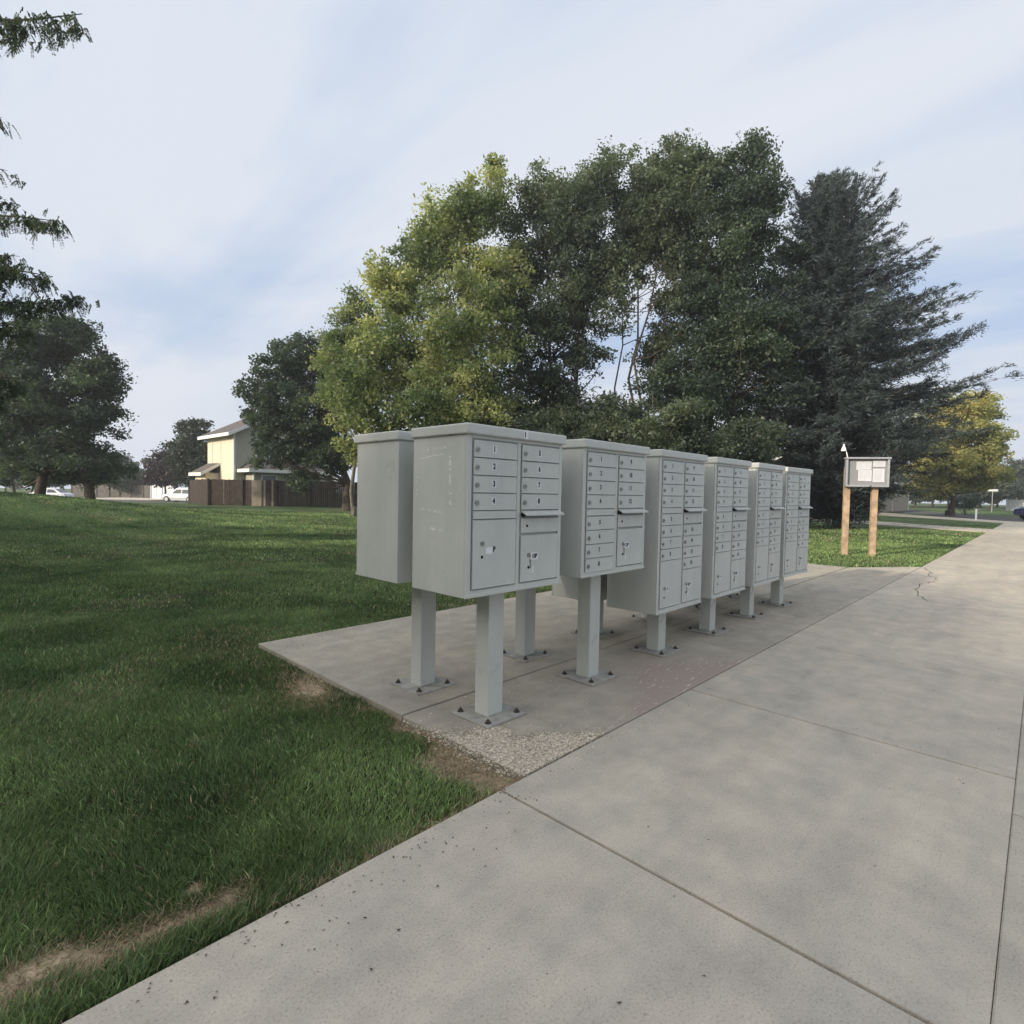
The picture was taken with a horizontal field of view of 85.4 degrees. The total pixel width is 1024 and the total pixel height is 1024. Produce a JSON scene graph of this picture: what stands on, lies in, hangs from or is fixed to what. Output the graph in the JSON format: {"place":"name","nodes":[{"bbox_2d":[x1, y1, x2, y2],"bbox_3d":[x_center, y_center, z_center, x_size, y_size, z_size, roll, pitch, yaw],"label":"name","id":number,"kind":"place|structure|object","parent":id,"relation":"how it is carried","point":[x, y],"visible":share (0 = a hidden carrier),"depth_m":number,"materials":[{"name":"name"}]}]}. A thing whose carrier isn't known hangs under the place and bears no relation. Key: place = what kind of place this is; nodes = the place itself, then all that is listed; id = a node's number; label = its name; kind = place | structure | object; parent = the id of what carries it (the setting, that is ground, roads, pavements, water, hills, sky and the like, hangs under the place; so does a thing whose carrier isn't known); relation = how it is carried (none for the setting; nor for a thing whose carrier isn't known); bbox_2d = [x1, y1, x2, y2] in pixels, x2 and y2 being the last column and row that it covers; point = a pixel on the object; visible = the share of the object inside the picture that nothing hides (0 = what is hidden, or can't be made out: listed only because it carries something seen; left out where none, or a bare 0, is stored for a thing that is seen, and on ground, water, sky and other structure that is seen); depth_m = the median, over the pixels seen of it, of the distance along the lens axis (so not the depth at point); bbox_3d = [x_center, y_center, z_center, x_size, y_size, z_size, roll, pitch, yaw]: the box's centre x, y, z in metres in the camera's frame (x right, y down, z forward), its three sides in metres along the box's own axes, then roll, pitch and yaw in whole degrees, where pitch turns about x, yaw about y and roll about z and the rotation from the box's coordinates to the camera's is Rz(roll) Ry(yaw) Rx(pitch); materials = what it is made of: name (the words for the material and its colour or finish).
{"place":"outdoors","nodes":[
{"label":"outdoors","id":0,"kind":"place"},
{"bbox_2d":[99,499,187,502],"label":"street","id":1,"kind":"structure","parent":0,"point":[151,501],"depth_m":65.66,"materials":[{"name":"grey asphalt"}]},
{"bbox_2d":[32,488,73,497],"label":"parked car","id":2,"kind":"object","parent":1,"relation":"on","point":[56,491],"visible":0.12,"depth_m":61.47,"materials":[{"name":"white paint"}]},
{"bbox_2d":[161,488,187,501],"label":"parked car","id":3,"kind":"object","parent":1,"relation":"on","point":[176,494],"visible":0.58,"depth_m":65.25,"materials":[{"name":"white paint"}]},
{"bbox_2d":[188,415,333,504],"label":"cream house","id":4,"kind":"structure","parent":0,"point":[230,451],"depth_m":46.83,"materials":[{"name":"yellow paint"}]},
{"bbox_2d":[0,488,1019,1023],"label":"lawn","id":5,"kind":"structure","parent":0,"point":[494,782],"depth_m":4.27,"materials":[{"name":"green plant"}]},
{"bbox_2d":[0,6,99,450],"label":"honey locust tree","id":6,"kind":"object","parent":5,"relation":"on","point":[13,273],"visible":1,"depth_m":9.72,"materials":[{"name":"green plant"}]},
{"bbox_2d":[0,298,138,498],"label":"shade tree","id":7,"kind":"object","parent":5,"relation":"on","point":[41,453],"visible":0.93,"depth_m":30.25,"materials":[{"name":"green plant"}]},
{"bbox_2d":[71,484,118,496],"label":"grey fence","id":8,"kind":"object","parent":5,"relation":"on","point":[102,491],"visible":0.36,"depth_m":84.83,"materials":[{"name":"grey wood"}]},
{"bbox_2d":[99,454,155,493],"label":"background tree","id":9,"kind":"object","parent":5,"relation":"on","point":[125,487],"visible":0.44,"depth_m":82.57,"materials":[{"name":"green plant"}]},
{"bbox_2d":[119,485,149,497],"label":"grey fence","id":10,"kind":"object","parent":5,"relation":"on","point":[141,491],"visible":0.62,"depth_m":82.83,"materials":[{"name":"grey wood"}]},
{"bbox_2d":[140,449,181,500],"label":"plum tree","id":11,"kind":"object","parent":5,"relation":"on","point":[157,474],"visible":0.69,"depth_m":67.15,"materials":[{"name":"purple plant"}]},
{"bbox_2d":[150,485,173,498],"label":"vinyl fence","id":12,"kind":"object","parent":5,"relation":"on","point":[160,491],"visible":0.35,"depth_m":79.40,"materials":[{"name":"white plastic"}]},
{"bbox_2d":[156,416,214,502],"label":"background tree","id":13,"kind":"object","parent":5,"relation":"on","point":[188,450],"visible":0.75,"depth_m":55.17,"materials":[{"name":"green plant"}]},
{"bbox_2d":[190,479,206,504],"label":"wooden fence","id":14,"kind":"object","parent":5,"relation":"on","point":[198,491],"visible":0.81,"depth_m":42.64,"materials":[{"name":"brown wood"}]},
{"bbox_2d":[207,478,356,507],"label":"wooden fence","id":15,"kind":"object","parent":5,"relation":"on","point":[241,492],"visible":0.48,"depth_m":40.03,"materials":[{"name":"brown wood"}]},
{"bbox_2d":[231,329,353,510],"bbox_3d":[-12.673,-5.544,33.848,7.315,11.267,7.338,3,3,44],"label":"shade tree","id":16,"kind":"object","parent":5,"relation":"on","point":[307,439],"visible":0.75,"depth_m":32.80,"materials":[{"name":"green plant"}]},
{"bbox_2d":[304,280,392,516],"bbox_3d":[-7.771,-5.314,27.218,4.099,11.459,4.259,3,3,44],"label":"ash tree","id":17,"kind":"object","parent":5,"relation":"on","point":[355,306],"visible":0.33,"depth_m":26.36,"materials":[{"name":"green plant"}]},
{"bbox_2d":[305,151,539,467],"bbox_3d":[-3.202,-7.149,21.565,8.573,15.722,6.874,1,2,-7],"label":"ash tree","id":18,"kind":"object","parent":5,"relation":"on","point":[431,386],"visible":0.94,"depth_m":21.07,"materials":[{"name":"green plant"}]},
{"bbox_2d":[487,135,659,438],"bbox_3d":[1.856,-7.595,23.992,7.485,16.628,6.767,3,3,44],"label":"tall green tree","id":19,"kind":"object","parent":5,"relation":"on","point":[574,228],"visible":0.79,"depth_m":23.11,"materials":[{"name":"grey plant"}]},
{"bbox_2d":[495,389,789,463],"bbox_3d":[4.584,-1.822,20.439,11.344,5.451,4.809,1,2,1],"label":"understory tree","id":20,"kind":"object","parent":5,"relation":"on","point":[745,439],"visible":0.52,"depth_m":19.97,"materials":[{"name":"green plant"}]},
{"bbox_2d":[607,128,740,427],"bbox_3d":[6.651,-7.798,24.259,5.610,17.194,4.561,2,2,12],"label":"tall green tree","id":21,"kind":"object","parent":5,"relation":"on","point":[664,198],"visible":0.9,"depth_m":23.38,"materials":[{"name":"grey plant"}]},
{"bbox_2d":[623,126,826,456],"bbox_3d":[8.850,-7.734,23.709,8.504,17.188,6.500,2,2,14],"label":"tall green tree","id":22,"kind":"object","parent":5,"relation":"on","point":[738,313],"visible":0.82,"depth_m":23.00,"materials":[{"name":"green plant"}]},
{"bbox_2d":[774,449,908,511],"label":"tan house","id":23,"kind":"structure","parent":5,"relation":"on","point":[901,504],"depth_m":61.95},
{"bbox_2d":[841,444,891,556],"bbox_3d":[8.256,-0.249,13.054,1.014,2.680,0.280,2,2,16],"label":"notice board","id":24,"kind":"object","parent":5,"relation":"on","point":[873,473],"visible":0.98,"depth_m":13.02,"materials":[{"name":"wood"}]},
{"bbox_2d":[712,160,1022,528],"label":"cedar tree","id":25,"kind":"object","parent":5,"relation":"on","point":[853,391],"visible":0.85,"depth_m":23.12,"materials":[{"name":"green plant"}]},
{"bbox_2d":[898,387,1019,515],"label":"golden tree","id":26,"kind":"object","parent":5,"relation":"on","point":[974,468],"visible":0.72,"depth_m":44.58,"materials":[{"name":"yellow plant"}]},
{"bbox_2d":[946,495,980,514],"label":"shrub","id":27,"kind":"object","parent":5,"relation":"on","point":[971,503],"visible":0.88,"depth_m":51.76,"materials":[{"name":"green plant"}]},
{"bbox_2d":[955,480,1023,510],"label":"background tree","id":28,"kind":"object","parent":5,"relation":"on","point":[1007,490],"visible":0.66,"depth_m":76.83,"materials":[{"name":"green plant"}]},
{"bbox_2d":[999,457,1023,499],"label":"background tree","id":29,"kind":"object","parent":5,"relation":"on","point":[1018,467],"visible":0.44,"depth_m":88.87,"materials":[{"name":"green plant"}]},
{"bbox_2d":[1006,500,1023,510],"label":"vinyl fence","id":30,"kind":"object","parent":5,"relation":"on","point":[1015,503],"visible":0.64,"depth_m":79.28,"materials":[{"name":"white plastic"}]},
{"bbox_2d":[0,0,1023,504],"label":"sky","id":31,"kind":"structure","parent":0,"point":[216,171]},
{"bbox_2d":[62,532,1023,1023],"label":"sidewalk","id":32,"kind":"structure","parent":0,"point":[822,808],"depth_m":1.95,"materials":[{"name":"concrete"}]},
{"bbox_2d":[135,598,998,1021],"bbox_3d":[1.139,1.169,4.756,4.598,0.002,9.370,3,3,44],"label":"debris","id":33,"kind":"object","parent":32,"relation":"on","point":[393,856],"visible":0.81,"depth_m":1.83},
{"bbox_2d":[990,702,1023,1023],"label":"joint dirt","id":34,"kind":"structure","parent":32,"relation":"on","point":[1004,886],"depth_m":1.88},
{"bbox_2d":[259,563,846,720],"bbox_3d":[2.133,1.128,7.664,2.072,0.090,10.206,3,3,44],"label":"concrete pad","id":35,"kind":"object","parent":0,"point":[371,662],"visible":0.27,"depth_m":4.70,"materials":[{"name":"concrete"}]},
{"bbox_2d":[354,430,455,695],"bbox_3d":[-0.590,0.340,3.743,0.515,1.670,0.807,3,3,44],"label":"cluster mailbox","id":36,"kind":"object","parent":35,"relation":"on","point":[385,476],"visible":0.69,"depth_m":3.44,"materials":[{"name":"metal"}]},
{"bbox_2d":[503,587,551,662],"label":"cluster mailbox","id":37,"kind":"object","parent":35,"relation":"on","point":[524,650],"visible":0.14,"depth_m":4.47,"materials":[{"name":"metal"}]},
{"bbox_2d":[551,574,617,639],"bbox_3d":[0.793,0.314,5.186,0.515,1.670,0.807,3,3,44],"label":"cluster mailbox","id":38,"kind":"object","parent":35,"relation":"on","point":[566,587],"visible":0.2,"depth_m":4.96,"materials":[{"name":"metal"}]},
{"bbox_2d":[403,567,920,780],"bbox_3d":[3.707,1.182,7.098,0.965,0.090,11.568,3,3,44],"label":"concrete pad","id":39,"kind":"object","parent":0,"point":[641,682],"visible":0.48,"depth_m":4.09,"materials":[{"name":"concrete"}]},
{"bbox_2d":[411,422,566,728],"bbox_3d":[-0.127,0.366,3.286,0.515,1.670,0.807,3,3,44],"label":"cluster mailbox","id":40,"kind":"object","parent":39,"relation":"on","point":[487,513],"visible":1,"depth_m":3.07,"materials":[{"name":"metal"}]},
{"bbox_2d":[471,519,515,589],"bbox_3d":[-0.093,0.222,3.002,0.019,0.362,0.323,3,3,44],"label":"parcel door","id":41,"kind":"structure","parent":40,"relation":"in","point":[493,541],"depth_m":2.99,"materials":[{"name":"metal"}]},
{"bbox_2d":[472,493,515,509],"bbox_3d":[-0.087,-0.055,2.992,0.019,0.088,0.323,3,3,44],"label":"mail door","id":42,"kind":"structure","parent":40,"relation":"in","point":[480,501],"depth_m":2.98,"materials":[{"name":"metal"}]},
{"bbox_2d":[473,440,516,459],"bbox_3d":[-0.082,-0.332,2.982,0.019,0.088,0.323,3,3,44],"label":"mail door","id":43,"kind":"structure","parent":40,"relation":"in","point":[485,449],"depth_m":2.97,"materials":[{"name":"metal"}]},
{"bbox_2d":[473,458,516,476],"bbox_3d":[-0.084,-0.239,2.985,0.019,0.088,0.323,3,3,44],"label":"mail door","id":44,"kind":"structure","parent":40,"relation":"in","point":[481,466],"depth_m":2.97,"materials":[{"name":"metal"}]},
{"bbox_2d":[473,475,516,492],"bbox_3d":[-0.086,-0.147,2.989,0.019,0.088,0.323,3,3,44],"label":"mail door","id":45,"kind":"structure","parent":40,"relation":"in","point":[481,484],"depth_m":2.98,"materials":[{"name":"metal"}]},
{"bbox_2d":[519,533,556,581],"bbox_3d":[0.162,0.266,3.270,0.019,0.266,0.325,3,3,44],"label":"parcel door","id":46,"kind":"structure","parent":40,"relation":"in","point":[538,553],"depth_m":3.26,"materials":[{"name":"metal"}]},
{"bbox_2d":[520,517,557,532],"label":"outgoing door","id":47,"kind":"structure","parent":40,"relation":"in","point":[527,525],"depth_m":3.25,"materials":[{"name":"grey metal"}]},
{"bbox_2d":[521,494,557,509],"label":"mail door","id":48,"kind":"structure","parent":40,"relation":"in","point":[528,501],"depth_m":3.25,"materials":[{"name":"metal"}]},
{"bbox_2d":[521,461,558,478],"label":"mail door","id":49,"kind":"structure","parent":40,"relation":"in","point":[528,469],"depth_m":3.24,"materials":[{"name":"metal"}]},
{"bbox_2d":[521,478,558,493],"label":"mail door","id":50,"kind":"structure","parent":40,"relation":"in","point":[528,485],"depth_m":3.24,"materials":[{"name":"metal"}]},
{"bbox_2d":[522,445,558,462],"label":"mail door","id":51,"kind":"structure","parent":40,"relation":"in","point":[529,453],"depth_m":3.24,"materials":[{"name":"metal"}]},
{"bbox_2d":[396,680,664,835],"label":"gravel","id":52,"kind":"structure","parent":39,"relation":"on","point":[555,742],"depth_m":2.89,"materials":[{"name":"grey gravel"}]},
{"bbox_2d":[557,439,649,686],"bbox_3d":[0.560,0.353,4.002,0.515,1.670,0.807,3,3,44],"label":"cluster mailbox","id":53,"kind":"object","parent":39,"relation":"on","point":[603,485],"visible":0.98,"depth_m":3.80,"materials":[{"name":"metal"}]},
{"bbox_2d":[585,529,613,544],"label":"mail door","id":54,"kind":"structure","parent":53,"relation":"in","point":[595,536],"depth_m":3.70,"materials":[{"name":"metal"}]},
{"bbox_2d":[585,543,613,558],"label":"mail door","id":55,"kind":"structure","parent":53,"relation":"in","point":[605,549],"depth_m":3.71,"materials":[{"name":"metal"}]},
{"bbox_2d":[585,556,613,572],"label":"mail door","id":56,"kind":"structure","parent":53,"relation":"in","point":[602,563],"depth_m":3.71,"materials":[{"name":"metal"}]},
{"bbox_2d":[586,495,614,508],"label":"mail door","id":57,"kind":"structure","parent":53,"relation":"in","point":[592,501],"depth_m":3.69,"materials":[{"name":"metal"}]},
{"bbox_2d":[586,516,614,529],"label":"mail door","id":58,"kind":"structure","parent":53,"relation":"in","point":[595,522],"depth_m":3.70,"materials":[{"name":"metal"}]},
{"bbox_2d":[586,481,615,494],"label":"mail door","id":59,"kind":"structure","parent":53,"relation":"in","point":[593,487],"depth_m":3.69,"materials":[{"name":"metal"}]},
{"bbox_2d":[587,452,615,467],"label":"mail door","id":60,"kind":"structure","parent":53,"relation":"in","point":[593,459],"depth_m":3.68,"materials":[{"name":"metal"}]},
{"bbox_2d":[587,466,615,480],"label":"mail door","id":61,"kind":"structure","parent":53,"relation":"in","point":[593,473],"depth_m":3.69,"materials":[{"name":"metal"}]},
{"bbox_2d":[616,528,641,565],"bbox_3d":[0.848,0.248,3.986,0.019,0.257,0.325,3,3,44],"label":"parcel door","id":62,"kind":"structure","parent":53,"relation":"in","point":[629,541],"depth_m":3.97,"materials":[{"name":"metal"}]},
{"bbox_2d":[617,515,642,526],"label":"outgoing door","id":63,"kind":"structure","parent":53,"relation":"in","point":[622,520],"depth_m":3.97,"materials":[{"name":"grey metal"}]},
{"bbox_2d":[618,496,642,507],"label":"mail door","id":64,"kind":"structure","parent":53,"relation":"in","point":[623,501],"depth_m":3.96,"materials":[{"name":"metal"}]},
{"bbox_2d":[618,469,643,482],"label":"mail door","id":65,"kind":"structure","parent":53,"relation":"in","point":[624,475],"depth_m":3.95,"materials":[{"name":"metal"}]},
{"bbox_2d":[618,482,643,494],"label":"mail door","id":66,"kind":"structure","parent":53,"relation":"in","point":[624,488],"depth_m":3.96,"materials":[{"name":"metal"}]},
{"bbox_2d":[619,456,643,469],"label":"mail door","id":67,"kind":"structure","parent":53,"relation":"in","point":[625,462],"depth_m":3.95,"materials":[{"name":"metal"}]},
{"bbox_2d":[607,449,707,657],"bbox_3d":[1.239,0.340,4.711,0.515,1.670,0.807,3,3,44],"label":"cluster mailbox","id":68,"kind":"object","parent":39,"relation":"on","point":[661,583],"visible":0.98,"depth_m":4.48,"materials":[{"name":"metal"}]},
{"bbox_2d":[659,559,679,608],"bbox_3d":[1.266,0.570,4.441,0.019,0.370,0.323,3,3,44],"label":"parcel door","id":69,"kind":"structure","parent":68,"relation":"in","point":[669,576],"depth_m":4.43,"materials":[{"name":"metal"}]},
{"bbox_2d":[660,536,680,548],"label":"mail door","id":70,"kind":"structure","parent":68,"relation":"in","point":[668,542],"depth_m":4.41,"materials":[{"name":"metal"}]},
{"bbox_2d":[660,547,680,560],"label":"mail door","id":71,"kind":"structure","parent":68,"relation":"in","point":[673,553],"depth_m":4.42,"materials":[{"name":"metal"}]},
{"bbox_2d":[661,496,681,507],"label":"mail door","id":72,"kind":"structure","parent":68,"relation":"in","point":[667,501],"depth_m":4.40,"materials":[{"name":"metal"}]},
{"bbox_2d":[661,514,681,525],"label":"mail door","id":73,"kind":"structure","parent":68,"relation":"in","point":[666,519],"depth_m":4.41,"materials":[{"name":"metal"}]},
{"bbox_2d":[661,525,681,537],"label":"mail door","id":74,"kind":"structure","parent":68,"relation":"in","point":[674,530],"depth_m":4.42,"materials":[{"name":"metal"}]},
{"bbox_2d":[662,460,682,472],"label":"mail door","id":75,"kind":"structure","parent":68,"relation":"in","point":[668,466],"depth_m":4.39,"materials":[{"name":"metal"}]},
{"bbox_2d":[662,472,682,484],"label":"mail door","id":76,"kind":"structure","parent":68,"relation":"in","point":[667,478],"depth_m":4.40,"materials":[{"name":"metal"}]},
{"bbox_2d":[662,484,682,495],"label":"mail door","id":77,"kind":"structure","parent":68,"relation":"in","point":[667,490],"depth_m":4.40,"materials":[{"name":"metal"}]},
{"bbox_2d":[681,567,699,602],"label":"parcel door","id":78,"kind":"structure","parent":68,"relation":"in","point":[690,580],"depth_m":4.69,"materials":[{"name":"metal"}]},
{"bbox_2d":[682,535,700,546],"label":"mail door","id":79,"kind":"structure","parent":68,"relation":"in","point":[693,540],"depth_m":4.68,"materials":[{"name":"metal"}]},
{"bbox_2d":[682,545,700,557],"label":"mail door","id":80,"kind":"structure","parent":68,"relation":"in","point":[692,551],"depth_m":4.69,"materials":[{"name":"metal"}]},
{"bbox_2d":[682,556,700,568],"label":"mail door","id":81,"kind":"structure","parent":68,"relation":"in","point":[691,562],"depth_m":4.69,"materials":[{"name":"metal"}]},
{"bbox_2d":[683,513,701,522],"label":"outgoing door","id":82,"kind":"structure","parent":68,"relation":"in","point":[687,517],"depth_m":4.68,"materials":[{"name":"grey metal"}]},
{"bbox_2d":[683,524,701,535],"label":"mail door","id":83,"kind":"structure","parent":68,"relation":"in","point":[695,529],"depth_m":4.68,"materials":[{"name":"metal"}]},
{"bbox_2d":[684,497,701,506],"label":"mail door","id":84,"kind":"structure","parent":68,"relation":"in","point":[688,501],"depth_m":4.67,"materials":[{"name":"metal"}]},
{"bbox_2d":[684,474,702,485],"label":"mail door","id":85,"kind":"structure","parent":68,"relation":"in","point":[689,479],"depth_m":4.66,"materials":[{"name":"metal"}]},
{"bbox_2d":[684,485,702,495],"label":"mail door","id":86,"kind":"structure","parent":68,"relation":"in","point":[689,490],"depth_m":4.67,"materials":[{"name":"metal"}]},
{"bbox_2d":[685,463,703,474],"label":"mail door","id":87,"kind":"structure","parent":68,"relation":"in","point":[690,468],"depth_m":4.66,"materials":[{"name":"metal"}]},
{"bbox_2d":[684,457,751,635],"bbox_3d":[1.927,0.327,5.428,0.515,1.670,0.807,3,3,44],"label":"cluster mailbox","id":88,"kind":"object","parent":39,"relation":"on","point":[725,506],"visible":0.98,"depth_m":5.19,"materials":[{"name":"metal"}]},
{"bbox_2d":[713,551,729,593],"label":"parcel door","id":89,"kind":"structure","parent":88,"relation":"in","point":[721,560],"depth_m":5.14,"materials":[{"name":"metal"}]},
{"bbox_2d":[716,487,731,496],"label":"mail door","id":90,"kind":"structure","parent":88,"relation":"in","point":[721,491],"depth_m":5.12,"materials":[{"name":"metal"}]},
{"bbox_2d":[716,497,731,506],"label":"mail door","id":91,"kind":"structure","parent":88,"relation":"in","point":[720,501],"depth_m":5.12,"materials":[{"name":"metal"}]},
{"bbox_2d":[717,466,732,476],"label":"mail door","id":92,"kind":"structure","parent":88,"relation":"in","point":[721,471],"depth_m":5.11,"materials":[{"name":"metal"}]},
{"bbox_2d":[730,558,744,588],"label":"parcel door","id":93,"kind":"structure","parent":88,"relation":"in","point":[737,567],"depth_m":5.41,"materials":[{"name":"metal"}]},
{"bbox_2d":[726,462,785,619],"bbox_3d":[2.620,0.314,6.152,0.515,1.670,0.807,3,3,44],"label":"cluster mailbox","id":94,"kind":"object","parent":39,"relation":"on","point":[765,484],"visible":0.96,"depth_m":5.92,"materials":[{"name":"metal"}]},
{"bbox_2d":[755,545,767,581],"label":"parcel door","id":95,"kind":"structure","parent":94,"relation":"in","point":[761,551],"depth_m":5.87,"materials":[{"name":"metal"}]},
{"bbox_2d":[767,552,778,578],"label":"parcel door","id":96,"kind":"structure","parent":94,"relation":"in","point":[773,558],"depth_m":6.13,"materials":[{"name":"metal"}]},
{"bbox_2d":[758,467,812,606],"bbox_3d":[3.289,0.301,6.846,0.807,1.670,0.515,-1,3,-43],"label":"cluster mailbox","id":97,"kind":"object","parent":39,"relation":"on","point":[795,522],"visible":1,"depth_m":6.67,"materials":[{"name":"metal"}]},
{"bbox_2d":[784,541,795,573],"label":"parcel door","id":98,"kind":"structure","parent":97,"relation":"in","point":[790,546],"depth_m":6.56,"materials":[{"name":"metal"}]},
{"bbox_2d":[796,547,806,570],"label":"parcel door","id":99,"kind":"structure","parent":97,"relation":"in","point":[801,557],"depth_m":6.82,"materials":[{"name":"metal"}]},
{"bbox_2d":[809,518,991,532],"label":"driveway","id":100,"kind":"structure","parent":0,"point":[938,527],"depth_m":27.12,"materials":[{"name":"concrete"}]},
{"bbox_2d":[877,512,1023,533],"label":"pavement","id":101,"kind":"structure","parent":0,"point":[1011,527],"depth_m":35.09,"materials":[{"name":"concrete"}]},
{"bbox_2d":[889,509,1023,521],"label":"cross street","id":102,"kind":"structure","parent":0,"point":[998,518],"depth_m":47.22,"materials":[{"name":"grey asphalt"}]},
{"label":"road","id":103,"kind":"structure","parent":0,"visible":0},
{"bbox_2d":[991,705,1023,1023],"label":"curb","id":104,"kind":"structure","parent":103,"relation":"on","point":[1008,1004],"depth_m":1.72,"materials":[{"name":"concrete"}]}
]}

